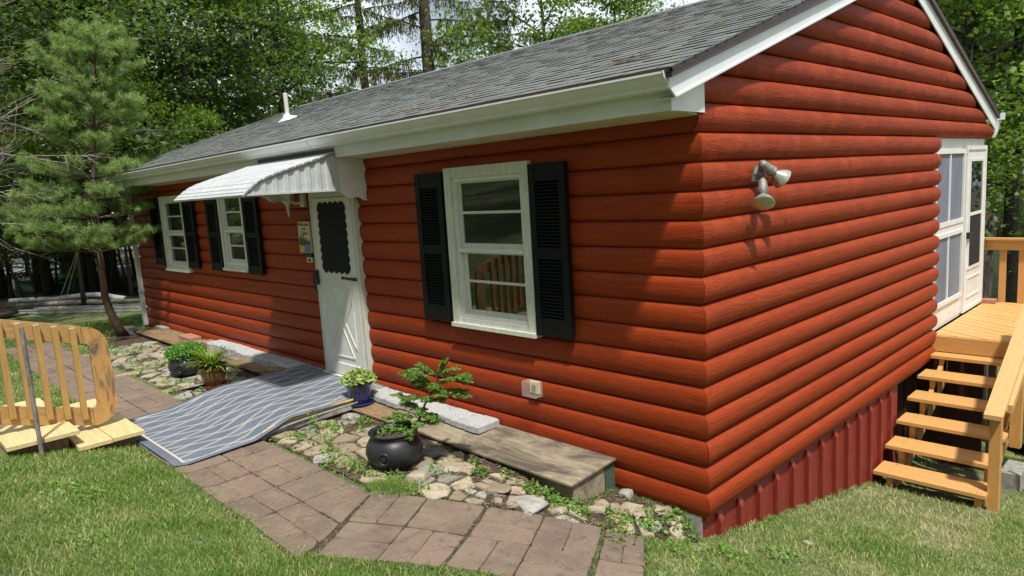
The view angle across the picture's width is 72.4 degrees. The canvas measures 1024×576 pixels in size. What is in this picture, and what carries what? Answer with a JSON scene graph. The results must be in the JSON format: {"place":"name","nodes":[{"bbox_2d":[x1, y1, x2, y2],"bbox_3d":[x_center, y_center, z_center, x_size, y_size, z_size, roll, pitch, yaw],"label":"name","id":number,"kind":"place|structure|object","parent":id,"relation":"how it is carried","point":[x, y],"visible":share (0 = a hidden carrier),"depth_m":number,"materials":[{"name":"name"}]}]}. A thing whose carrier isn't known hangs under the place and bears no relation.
{"place":"outdoors","nodes":[
{"label":"outdoors","id":0,"kind":"place"},
{"bbox_2d":[3,259,134,277],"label":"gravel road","id":1,"kind":"structure","parent":0,"point":[17,262],"depth_m":34.61,"materials":[{"name":"grey gravel"}]},
{"bbox_2d":[0,249,146,317],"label":"forest floor","id":2,"kind":"structure","parent":0,"point":[7,309],"depth_m":17.55,"materials":[{"name":"brown plant"}]},
{"bbox_2d":[0,241,24,297],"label":"sapling stem","id":3,"kind":"object","parent":2,"relation":"on","point":[14,276],"visible":0.72,"depth_m":17.21,"materials":[{"name":"brown plant"}]},
{"bbox_2d":[3,181,37,297],"bbox_3d":[-11.743,-1.168,16.634,0.284,3.254,0.571,-4,8,-5],"label":"sapling stem","id":4,"kind":"object","parent":2,"relation":"on","point":[31,275],"visible":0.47,"depth_m":16.91,"materials":[{"name":"brown plant"}]},
{"bbox_2d":[0,153,64,271],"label":"shrub","id":5,"kind":"object","parent":2,"relation":"on","point":[40,179],"visible":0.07,"depth_m":21.73,"materials":[{"name":"green plant"}]},
{"bbox_2d":[0,0,66,298],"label":"tree","id":6,"kind":"object","parent":2,"relation":"on","point":[3,289],"visible":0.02,"depth_m":18.17,"materials":[{"name":"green plant"}]},
{"bbox_2d":[0,0,94,295],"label":"tree","id":7,"kind":"object","parent":2,"relation":"on","point":[47,288],"visible":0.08,"depth_m":18.16,"materials":[{"name":"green plant"}]},
{"bbox_2d":[42,178,58,293],"bbox_3d":[-11.997,-1.362,18.089,0.279,3.254,0.536,-5,8,-8],"label":"sapling stem","id":8,"kind":"object","parent":2,"relation":"on","point":[56,279],"visible":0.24,"depth_m":18.42,"materials":[{"name":"brown plant"}]},
{"bbox_2d":[12,216,97,276],"bbox_3d":[-13.440,-1.083,20.828,2.639,2.216,2.483,-2,8,9],"label":"shrub","id":9,"kind":"object","parent":2,"relation":"on","point":[64,273],"visible":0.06,"depth_m":20.88,"materials":[{"name":"green plant"}]},
{"bbox_2d":[47,176,79,292],"bbox_3d":[-11.611,-1.365,18.051,0.490,3.257,0.650,-6,8,-15],"label":"sapling stem","id":10,"kind":"object","parent":2,"relation":"on","point":[70,264],"visible":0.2,"depth_m":18.27,"materials":[{"name":"brown plant"}]},
{"bbox_2d":[4,0,126,292],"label":"tree","id":11,"kind":"object","parent":2,"relation":"on","point":[84,271],"visible":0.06,"depth_m":18.45,"materials":[{"name":"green plant"}]},
{"bbox_2d":[8,292,125,302],"bbox_3d":[-10.561,0.228,16.729,3.646,0.224,0.389,-1,9,18],"label":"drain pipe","id":12,"kind":"object","parent":2,"relation":"on","point":[63,297],"visible":0.72,"depth_m":16.86,"materials":[{"name":"white plastic"}]},
{"bbox_2d":[60,165,79,299],"bbox_3d":[-10.452,-1.255,16.699,0.558,3.261,0.620,-9,10,-35],"label":"sapling stem","id":13,"kind":"object","parent":2,"relation":"on","point":[74,281],"visible":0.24,"depth_m":16.91,"materials":[{"name":"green plant"}]},
{"bbox_2d":[15,299,139,306],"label":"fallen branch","id":14,"kind":"object","parent":2,"relation":"on","point":[77,302],"visible":0.68,"depth_m":15.93,"materials":[{"name":"wood"}]},
{"bbox_2d":[12,265,142,288],"bbox_3d":[-13.354,-0.322,21.217,4.200,0.450,0.860,-7,9,-23],"label":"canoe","id":15,"kind":"object","parent":2,"relation":"on","point":[119,270],"visible":0.13,"depth_m":20.99,"materials":[{"name":"paint"}]},
{"bbox_2d":[14,272,143,291],"bbox_3d":[-11.685,-0.202,19.903,4.400,0.450,0.860,-5,8,-10],"label":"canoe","id":16,"kind":"object","parent":2,"relation":"on","point":[25,285],"visible":0.18,"depth_m":19.47,"materials":[{"name":"paint"}]},
{"bbox_2d":[49,234,119,283],"bbox_3d":[-11.995,-0.709,19.475,2.030,1.705,1.910,0,9,25],"label":"shrub","id":17,"kind":"object","parent":2,"relation":"on","point":[95,257],"visible":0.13,"depth_m":19.30,"materials":[{"name":"green plant"}]},
{"bbox_2d":[0,0,186,291],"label":"tree","id":18,"kind":"object","parent":2,"relation":"on","point":[89,271],"visible":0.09,"depth_m":18.36,"materials":[{"name":"green plant"}]},
{"bbox_2d":[24,0,194,289],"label":"tree","id":19,"kind":"object","parent":2,"relation":"on","point":[132,261],"visible":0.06,"depth_m":19.88,"materials":[{"name":"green plant"}]},
{"bbox_2d":[92,222,139,268],"bbox_3d":[-12.918,-1.162,22.802,2.538,2.131,2.387,0,9,21],"label":"shrub","id":20,"kind":"object","parent":2,"relation":"on","point":[122,251],"visible":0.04,"depth_m":22.49,"materials":[{"name":"green plant"}]},
{"bbox_2d":[108,202,129,295],"bbox_3d":[-10.086,-1.306,17.661,0.284,3.254,0.571,-4,8,-5],"label":"sapling stem","id":21,"kind":"object","parent":2,"relation":"on","point":[123,273],"visible":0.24,"depth_m":17.97,"materials":[{"name":"brown plant"}]},
{"bbox_2d":[1,0,267,150],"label":"tree","id":22,"kind":"object","parent":2,"relation":"on","point":[167,83],"visible":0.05,"depth_m":19.30,"materials":[{"name":"green plant"}]},
{"bbox_2d":[81,0,352,136],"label":"forked tree","id":23,"kind":"object","parent":2,"relation":"on","point":[316,84],"visible":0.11,"depth_m":23.60,"materials":[{"name":"green plant"}]},
{"bbox_2d":[280,0,422,101],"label":"spruce tree","id":24,"kind":"object","parent":2,"relation":"on","point":[389,7],"visible":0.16,"depth_m":28.13,"materials":[{"name":"green plant"}]},
{"bbox_2d":[339,0,522,94],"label":"spruce tree","id":25,"kind":"object","parent":2,"relation":"on","point":[422,5],"visible":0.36,"depth_m":23.69,"materials":[{"name":"green plant"}]},
{"bbox_2d":[445,0,542,64],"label":"spruce tree","id":26,"kind":"object","parent":2,"relation":"on","point":[487,11],"visible":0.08,"depth_m":29.44,"materials":[{"name":"green plant"}]},
{"bbox_2d":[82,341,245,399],"bbox_3d":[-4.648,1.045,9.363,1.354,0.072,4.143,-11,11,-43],"label":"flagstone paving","id":27,"kind":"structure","parent":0,"point":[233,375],"depth_m":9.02,"materials":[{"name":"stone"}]},
{"bbox_2d":[164,341,207,376],"bbox_3d":[-4.051,0.869,8.711,0.500,0.422,0.509,-11,11,-43],"label":"cauldron planter","id":28,"kind":"object","parent":27,"relation":"on","point":[178,354],"visible":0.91,"depth_m":8.56,"materials":[{"name":"black plastic"}]},
{"bbox_2d":[181,345,243,388],"bbox_3d":[-3.455,0.902,8.053,0.639,0.461,0.638,-11,11,-43],"label":"fern pot","id":29,"kind":"object","parent":27,"relation":"on","point":[212,371],"visible":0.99,"depth_m":7.98,"materials":[{"name":"brown ceramic"}]},
{"bbox_2d":[6,341,658,575],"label":"path","id":30,"kind":"structure","parent":0,"point":[432,516],"depth_m":4.52,"materials":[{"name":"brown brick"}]},
{"bbox_2d":[51,363,657,575],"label":"grass clippings","id":31,"kind":"object","parent":30,"relation":"on","point":[338,500],"depth_m":4.84,"materials":[{"name":"plant"}]},
{"bbox_2d":[266,411,699,542],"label":"flagstone paving","id":32,"kind":"structure","parent":0,"point":[433,491],"depth_m":5.16,"materials":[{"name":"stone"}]},
{"bbox_2d":[406,470,428,481],"bbox_3d":[-0.685,1.383,5.135,0.153,0.072,0.144,-2,5,17],"label":"rock","id":33,"kind":"object","parent":32,"relation":"on","point":[421,475],"visible":0.84,"depth_m":5.08,"materials":[{"name":"beige stone"}]},
{"bbox_2d":[366,357,473,470],"bbox_3d":[-0.749,0.954,5.289,0.596,0.826,1.033,-11,11,-43],"label":"cauldron planter","id":34,"kind":"object","parent":32,"relation":"on","point":[396,445],"visible":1,"depth_m":5.28,"materials":[{"name":"black plastic"}]},
{"bbox_2d":[438,461,464,473],"bbox_3d":[-0.456,1.357,5.261,0.194,0.048,0.158,5,12,28],"label":"rock","id":35,"kind":"object","parent":32,"relation":"on","point":[453,466],"visible":0.95,"depth_m":5.24,"materials":[{"name":"beige stone"}]},
{"bbox_2d":[352,401,615,503],"bbox_3d":[-0.390,1.327,5.957,0.515,0.280,2.820,-11,11,-43],"label":"plywood box","id":36,"kind":"object","parent":32,"relation":"on","point":[565,470],"visible":0.64,"depth_m":5.30,"materials":[{"name":"brown wood"}]},
{"bbox_2d":[372,387,393,400],"bbox_3d":[-1.312,1.060,7.019,0.232,0.067,0.174,-11,11,-43],"label":"concrete paver","id":37,"kind":"object","parent":36,"relation":"on","point":[383,390],"visible":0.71,"depth_m":6.99,"materials":[{"name":"grey concrete"}]},
{"bbox_2d":[376,390,405,404],"bbox_3d":[-1.182,1.073,6.878,0.243,0.065,0.195,-11,11,-43],"label":"concrete paver","id":38,"kind":"object","parent":36,"relation":"on","point":[383,398],"visible":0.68,"depth_m":6.83,"materials":[{"name":"grey concrete"}]},
{"bbox_2d":[387,393,409,408],"bbox_3d":[-1.053,1.086,6.739,0.256,0.064,0.174,-11,11,-43],"label":"concrete paver","id":39,"kind":"object","parent":36,"relation":"on","point":[393,402],"visible":0.45,"depth_m":6.66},
{"bbox_2d":[425,404,455,414],"bbox_3d":[-0.654,1.119,6.329,0.259,0.066,0.199,-11,11,-43],"label":"concrete paver","id":40,"kind":"object","parent":36,"relation":"on","point":[440,408],"visible":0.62,"depth_m":6.31,"materials":[{"name":"grey concrete"}]},
{"bbox_2d":[438,408,468,423],"bbox_3d":[-0.511,1.129,6.202,0.231,0.067,0.175,-11,11,-43],"label":"concrete paver","id":41,"kind":"object","parent":36,"relation":"on","point":[447,416],"visible":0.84,"depth_m":6.16,"materials":[{"name":"grey concrete"}]},
{"bbox_2d":[450,412,483,428],"bbox_3d":[-0.382,1.143,6.062,0.242,0.063,0.196,-11,11,-43],"label":"concrete paver","id":42,"kind":"object","parent":36,"relation":"on","point":[459,421],"visible":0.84,"depth_m":6.02,"materials":[{"name":"grey concrete"}]},
{"bbox_2d":[464,415,499,433],"bbox_3d":[-0.255,1.152,5.920,0.254,0.070,0.176,-11,11,-43],"label":"concrete paver","id":43,"kind":"object","parent":36,"relation":"on","point":[484,423],"visible":1,"depth_m":5.87,"materials":[{"name":"grey concrete"}]},
{"bbox_2d":[483,483,511,493],"bbox_3d":[-0.111,1.413,4.926,0.266,0.031,0.156,-8,5,35],"label":"rock","id":44,"kind":"object","parent":32,"relation":"on","point":[496,488],"visible":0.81,"depth_m":4.88,"materials":[{"name":"stone"}]},
{"bbox_2d":[515,495,548,514],"bbox_3d":[0.110,1.460,4.734,0.192,0.054,0.272,-14,12,-31],"label":"rock","id":45,"kind":"object","parent":32,"relation":"on","point":[529,504],"visible":0.93,"depth_m":4.68,"materials":[{"name":"grey stone"}]},
{"bbox_2d":[554,506,567,514],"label":"rock","id":46,"kind":"object","parent":32,"relation":"on","point":[561,510],"visible":0.98,"depth_m":4.67,"materials":[{"name":"beige stone"}]},
{"bbox_2d":[587,505,604,513],"bbox_3d":[0.577,1.514,4.785,0.127,0.052,0.071,-4,-4,12],"label":"rock","id":47,"kind":"object","parent":32,"relation":"on","point":[598,509],"visible":0.93,"depth_m":4.76,"materials":[{"name":"beige stone"}]},
{"bbox_2d":[619,489,633,499],"bbox_3d":[0.816,1.484,5.036,0.081,0.067,0.114,-22,8,-43],"label":"rock","id":48,"kind":"object","parent":32,"relation":"on","point":[626,493],"visible":0.99,"depth_m":5.00,"materials":[{"name":"grey stone"}]},
{"bbox_2d":[632,506,645,518],"bbox_3d":[0.867,1.540,4.826,0.079,0.033,0.225,-15,2,0],"label":"rock","id":49,"kind":"object","parent":32,"relation":"on","point":[640,512],"visible":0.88,"depth_m":4.77,"materials":[{"name":"beige stone"}]},
{"bbox_2d":[0,293,1023,575],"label":"lawn","id":50,"kind":"structure","parent":0,"point":[862,503],"depth_m":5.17,"materials":[{"name":"green plant"}]},
{"bbox_2d":[0,192,75,279],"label":"shrub","id":51,"kind":"object","parent":50,"relation":"on","point":[59,268],"visible":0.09,"depth_m":19.07,"materials":[{"name":"green plant"}]},
{"bbox_2d":[0,183,85,298],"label":"shrub","id":52,"kind":"object","parent":50,"relation":"on","point":[9,278],"visible":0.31,"depth_m":17.89,"materials":[{"name":"green plant"}]},
{"bbox_2d":[0,0,118,261],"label":"bare branches","id":53,"kind":"object","parent":50,"relation":"on","point":[4,117],"visible":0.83,"depth_m":10.48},
{"bbox_2d":[0,35,136,305],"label":"maple sapling","id":54,"kind":"object","parent":50,"relation":"on","point":[29,149],"visible":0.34,"depth_m":14.95,"materials":[{"name":"green plant"}]},
{"bbox_2d":[0,319,144,457],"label":"garden footbridge","id":55,"kind":"structure","parent":50,"relation":"on","point":[30,423],"depth_m":6.01,"materials":[{"name":"brown wood"}]},
{"bbox_2d":[18,304,147,313],"bbox_3d":[-8.389,0.424,14.896,4.600,0.090,0.422,-2,8,11],"label":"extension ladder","id":56,"kind":"object","parent":50,"relation":"on","point":[84,309],"visible":0.5,"depth_m":14.99,"materials":[{"name":"metal"}]},
{"bbox_2d":[81,193,97,291],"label":"sapling stem","id":57,"kind":"object","parent":50,"relation":"on","point":[93,273],"visible":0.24,"depth_m":18.02,"materials":[{"name":"brown plant"}]},
{"bbox_2d":[0,0,215,238],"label":"beech tree","id":58,"kind":"object","parent":50,"relation":"on","point":[23,37],"visible":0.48,"depth_m":13.47,"materials":[{"name":"green plant"}]},
{"bbox_2d":[0,118,227,131],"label":"utility cable","id":59,"kind":"object","parent":58,"relation":"attached to","point":[132,130],"visible":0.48,"depth_m":14.83,"materials":[{"name":"black metal"}]},
{"bbox_2d":[34,66,181,296],"bbox_3d":[-9.223,-2.368,16.366,3.510,5.534,3.347,-4,8,-3],"label":"maple sapling","id":60,"kind":"object","parent":50,"relation":"on","point":[147,87],"visible":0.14,"depth_m":16.15,"materials":[{"name":"green plant"}]},
{"bbox_2d":[105,198,113,293],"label":"sapling stem","id":61,"kind":"object","parent":50,"relation":"on","point":[111,274],"visible":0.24,"depth_m":17.48,"materials":[{"name":"brown plant"}]},
{"bbox_2d":[0,1,237,292],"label":"maple tree","id":62,"kind":"object","parent":50,"relation":"on","point":[37,282],"visible":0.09,"depth_m":18.07,"materials":[{"name":"green plant"}]},
{"bbox_2d":[0,0,286,291],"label":"beech tree","id":63,"kind":"object","parent":50,"relation":"on","point":[116,276],"visible":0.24,"depth_m":16.83,"materials":[{"name":"green plant"}]},
{"bbox_2d":[1,0,313,221],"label":"maple tree","id":64,"kind":"object","parent":50,"relation":"on","point":[235,64],"visible":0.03,"depth_m":21.61,"materials":[{"name":"green plant"}]},
{"bbox_2d":[0,0,336,239],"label":"beech tree","id":65,"kind":"object","parent":50,"relation":"on","point":[182,55],"visible":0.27,"depth_m":18.16,"materials":[{"name":"green plant"}]},
{"bbox_2d":[85,328,259,398],"bbox_3d":[-5.026,0.965,9.997,1.218,0.016,5.718,-11,11,-43],"label":"soil bed","id":66,"kind":"object","parent":50,"relation":"on","point":[129,340],"visible":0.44,"depth_m":10.04,"materials":[{"name":"brown soil"}]},
{"bbox_2d":[0,10,161,336],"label":"pine tree","id":67,"kind":"object","parent":66,"relation":"on","point":[97,195],"visible":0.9,"depth_m":10.89,"materials":[{"name":"green plant"}]},
{"bbox_2d":[123,325,140,334],"bbox_3d":[-6.415,0.754,11.919,0.713,0.074,0.257,14,25,26],"label":"rock","id":68,"kind":"object","parent":66,"relation":"on","point":[130,328],"visible":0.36,"depth_m":11.93,"materials":[{"name":"grey stone"}]},
{"bbox_2d":[133,327,267,374],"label":"plywood boards","id":69,"kind":"object","parent":66,"relation":"on","point":[170,336],"visible":0.44,"depth_m":10.61,"materials":[{"name":"brown wood"}]},
{"bbox_2d":[179,333,201,340],"bbox_3d":[-4.962,0.755,10.777,0.180,0.044,0.450,-11,11,-43],"label":"brick","id":70,"kind":"object","parent":69,"relation":"on","point":[189,337],"visible":0.95,"depth_m":10.69,"materials":[{"name":"brick"}]},
{"bbox_2d":[241,350,262,359],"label":"concrete paver","id":71,"kind":"object","parent":69,"relation":"on","point":[244,355],"visible":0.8,"depth_m":9.11,"materials":[{"name":"grey concrete"}]},
{"bbox_2d":[260,355,282,366],"bbox_3d":[-2.996,0.909,8.751,0.237,0.085,0.196,-11,11,-43],"label":"concrete paver","id":72,"kind":"object","parent":69,"relation":"on","point":[264,361],"visible":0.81,"depth_m":8.69,"materials":[{"name":"grey concrete"}]},
{"bbox_2d":[275,359,297,366],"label":"concrete paver","id":73,"kind":"object","parent":69,"relation":"on","point":[282,363],"visible":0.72,"depth_m":8.43,"materials":[{"name":"grey concrete"}]},
{"bbox_2d":[45,6,304,147],"bbox_3d":[-15.265,-9.785,31.599,12.224,18.226,12.494,-8,9,-30],"label":"maple tree","id":74,"kind":"object","parent":50,"relation":"on","point":[196,84],"visible":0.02,"depth_m":30.93,"materials":[{"name":"green plant"}]},
{"bbox_2d":[152,99,234,154],"bbox_3d":[-7.801,-2.196,17.840,3.351,5.082,3.342,-3,8,3],"label":"maple sapling","id":75,"kind":"object","parent":50,"relation":"on","point":[207,119],"visible":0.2,"depth_m":17.23,"materials":[{"name":"green plant"}]},
{"bbox_2d":[111,0,361,144],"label":"maple tree","id":76,"kind":"object","parent":50,"relation":"on","point":[294,33],"visible":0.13,"depth_m":25.47,"materials":[{"name":"green plant"}]},
{"bbox_2d":[135,0,422,149],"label":"maple tree","id":77,"kind":"object","parent":50,"relation":"on","point":[308,14],"visible":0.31,"depth_m":20.93,"materials":[{"name":"green plant"}]},
{"bbox_2d":[236,8,360,113],"bbox_3d":[-10.980,-7.417,35.992,8.890,13.256,9.086,-1,9,18],"label":"maple tree","id":78,"kind":"object","parent":50,"relation":"on","point":[337,91],"visible":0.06,"depth_m":34.52,"materials":[{"name":"green plant"}]},
{"bbox_2d":[258,392,373,439],"bbox_3d":[-2.329,1.138,7.176,1.344,0.142,1.710,-11,11,-43],"label":"door platform","id":79,"kind":"structure","parent":50,"relation":"on","point":[296,422],"depth_m":6.50,"materials":[{"name":"wood"}]},
{"bbox_2d":[128,363,389,466],"bbox_3d":[-2.554,1.163,6.988,2.220,0.125,1.912,-11,11,-43],"label":"outdoor rug","id":80,"kind":"object","parent":79,"relation":"on","point":[214,421],"visible":0.92,"depth_m":6.76,"materials":[{"name":"grey fabric"}]},
{"bbox_2d":[340,368,376,406],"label":"potted plant","id":81,"kind":"object","parent":80,"relation":"on","point":[359,389],"visible":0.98,"depth_m":6.79,"materials":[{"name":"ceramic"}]},
{"bbox_2d":[38,333,810,565],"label":"ground weeds","id":82,"kind":"object","parent":50,"relation":"on","point":[556,498],"visible":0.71,"depth_m":4.87,"materials":[{"name":"green plant"}]},
{"bbox_2d":[398,0,604,71],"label":"maple tree","id":83,"kind":"object","parent":50,"relation":"on","point":[483,39],"visible":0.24,"depth_m":22.20,"materials":[{"name":"green plant"}]},
{"bbox_2d":[97,0,1005,538],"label":"log cabin","id":84,"kind":"object","parent":50,"relation":"on","point":[633,280],"visible":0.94,"depth_m":5.79,"materials":[{"name":"red wood"}]},
{"bbox_2d":[158,195,192,272],"bbox_3d":[-5.237,-0.842,10.885,0.108,1.170,0.988,-11,11,-43],"label":"window","id":85,"kind":"structure","parent":84,"relation":"in","point":[171,217],"depth_m":10.99,"materials":[{"name":"white paint"}]},
{"bbox_2d":[216,198,248,272],"bbox_3d":[-3.694,-0.758,9.298,0.108,1.070,0.778,-11,11,-43],"label":"window","id":86,"kind":"structure","parent":84,"relation":"in","point":[229,210],"depth_m":9.40,"materials":[{"name":"white paint"}]},
{"bbox_2d":[279,194,306,216],"bbox_3d":[-2.453,-0.986,7.800,0.306,0.395,0.173,-6,8,-14],"label":"wall lantern","id":87,"kind":"object","parent":84,"relation":"attached to","point":[286,200],"depth_m":7.78,"materials":[{"name":"white paint"}]},
{"bbox_2d":[297,221,313,262],"bbox_3d":[-2.333,-0.519,7.902,0.030,0.460,0.266,-11,11,-43],"label":"welcome sign","id":88,"kind":"object","parent":84,"relation":"hanging from","point":[305,237],"visible":1,"depth_m":7.87,"materials":[{"name":"beige paint"}]},
{"bbox_2d":[308,191,374,378],"bbox_3d":[-1.865,-0.002,7.500,0.161,2.055,0.920,-11,11,-43],"label":"front door","id":89,"kind":"structure","parent":84,"relation":"in","point":[339,276],"depth_m":7.46,"materials":[{"name":"white paint"}]},
{"bbox_2d":[443,160,542,338],"bbox_3d":[-0.177,-0.319,5.733,0.108,1.365,1.018,-11,11,-43],"label":"window","id":90,"kind":"structure","parent":84,"relation":"in","point":[487,206],"depth_m":5.75,"materials":[{"name":"white paint"}]},
{"bbox_2d":[291,4,773,135],"bbox_3d":[-0.360,-2.345,7.412,7.292,1.242,3.485,3,10,39],"label":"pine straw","id":91,"kind":"object","parent":84,"relation":"on","point":[525,66],"visible":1,"depth_m":5.58,"materials":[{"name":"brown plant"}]},
{"bbox_2d":[529,380,540,393],"bbox_3d":[0.160,0.799,5.558,0.090,0.120,0.145,-11,11,-43],"label":"outlet cover","id":92,"kind":"object","parent":84,"relation":"attached to","point":[534,386],"visible":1,"depth_m":5.57,"materials":[{"name":"white plastic"}]},
{"bbox_2d":[750,160,790,210],"bbox_3d":[1.699,-0.687,4.662,0.343,0.330,0.233,-11,11,-43],"label":"floodlight","id":93,"kind":"object","parent":84,"relation":"attached to","point":[763,200],"visible":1,"depth_m":4.64,"materials":[{"name":"grey metal"}]},
{"bbox_2d":[964,149,984,307],"bbox_3d":[6.026,-0.774,9.086,0.875,2.020,0.092,-11,11,-43],"label":"porch door","id":94,"kind":"structure","parent":84,"relation":"in","point":[976,165],"depth_m":9.09,"materials":[{"name":"white paint"}]},
{"bbox_2d":[532,0,687,37],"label":"maple tree","id":95,"kind":"object","parent":50,"relation":"on","point":[626,6],"visible":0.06,"depth_m":25.22,"materials":[{"name":"green plant"}]},
{"bbox_2d":[593,8,666,27],"bbox_3d":[6.045,-4.579,24.458,8.594,9.588,9.136,-4,8,-1],"label":"beech tree","id":96,"kind":"object","parent":50,"relation":"on","point":[611,22],"depth_m":23.00,"materials":[{"name":"green plant"}]},
{"bbox_2d":[873,237,1023,511],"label":"porch deck and stairs","id":97,"kind":"structure","parent":50,"relation":"on","point":[991,336],"depth_m":7.06,"materials":[{"name":"brown wood"}]},
{"bbox_2d":[937,0,1023,323],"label":"riverside tree","id":98,"kind":"object","parent":50,"relation":"on","point":[981,9],"visible":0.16,"depth_m":11.86,"materials":[{"name":"green plant"}]},
{"bbox_2d":[942,1,1023,302],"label":"riverside tree","id":99,"kind":"object","parent":50,"relation":"on","point":[1013,226],"visible":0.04,"depth_m":15.71,"materials":[{"name":"green plant"}]},
{"bbox_2d":[944,0,1023,155],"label":"riverside tree","id":100,"kind":"object","parent":50,"relation":"on","point":[995,61],"visible":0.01,"depth_m":17.69,"materials":[{"name":"green plant"}]},
{"bbox_2d":[978,45,1023,441],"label":"riverside tree","id":101,"kind":"object","parent":50,"relation":"on","point":[991,221],"visible":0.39,"depth_m":10.60,"materials":[{"name":"green plant"}]},
{"bbox_2d":[979,26,1023,234],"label":"beech tree","id":102,"kind":"object","parent":50,"relation":"on","point":[1001,211],"visible":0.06,"depth_m":20.35,"materials":[{"name":"green plant"}]},
{"bbox_2d":[1001,459,1023,492],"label":"concrete block","id":103,"kind":"object","parent":50,"relation":"on","point":[1012,475],"depth_m":7.21,"materials":[{"name":"grey concrete"}]},
{"bbox_2d":[6,0,1023,248],"label":"sky","id":104,"kind":"structure","parent":0,"point":[401,44],"materials":[{"name":"white"}]},
{"bbox_2d":[986,188,1023,236],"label":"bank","id":105,"kind":"structure","parent":0,"point":[999,234],"depth_m":40.99,"materials":[{"name":"green plant"}]},
{"bbox_2d":[0,24,1023,251],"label":"distant wood","id":106,"kind":"object","parent":105,"relation":"on","point":[558,37],"depth_m":48.07,"materials":[{"name":"green plant"}]},
{"bbox_2d":[991,237,1023,443],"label":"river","id":107,"kind":"structure","parent":0,"point":[995,285],"depth_m":26.85,"materials":[{"name":"liquid"}]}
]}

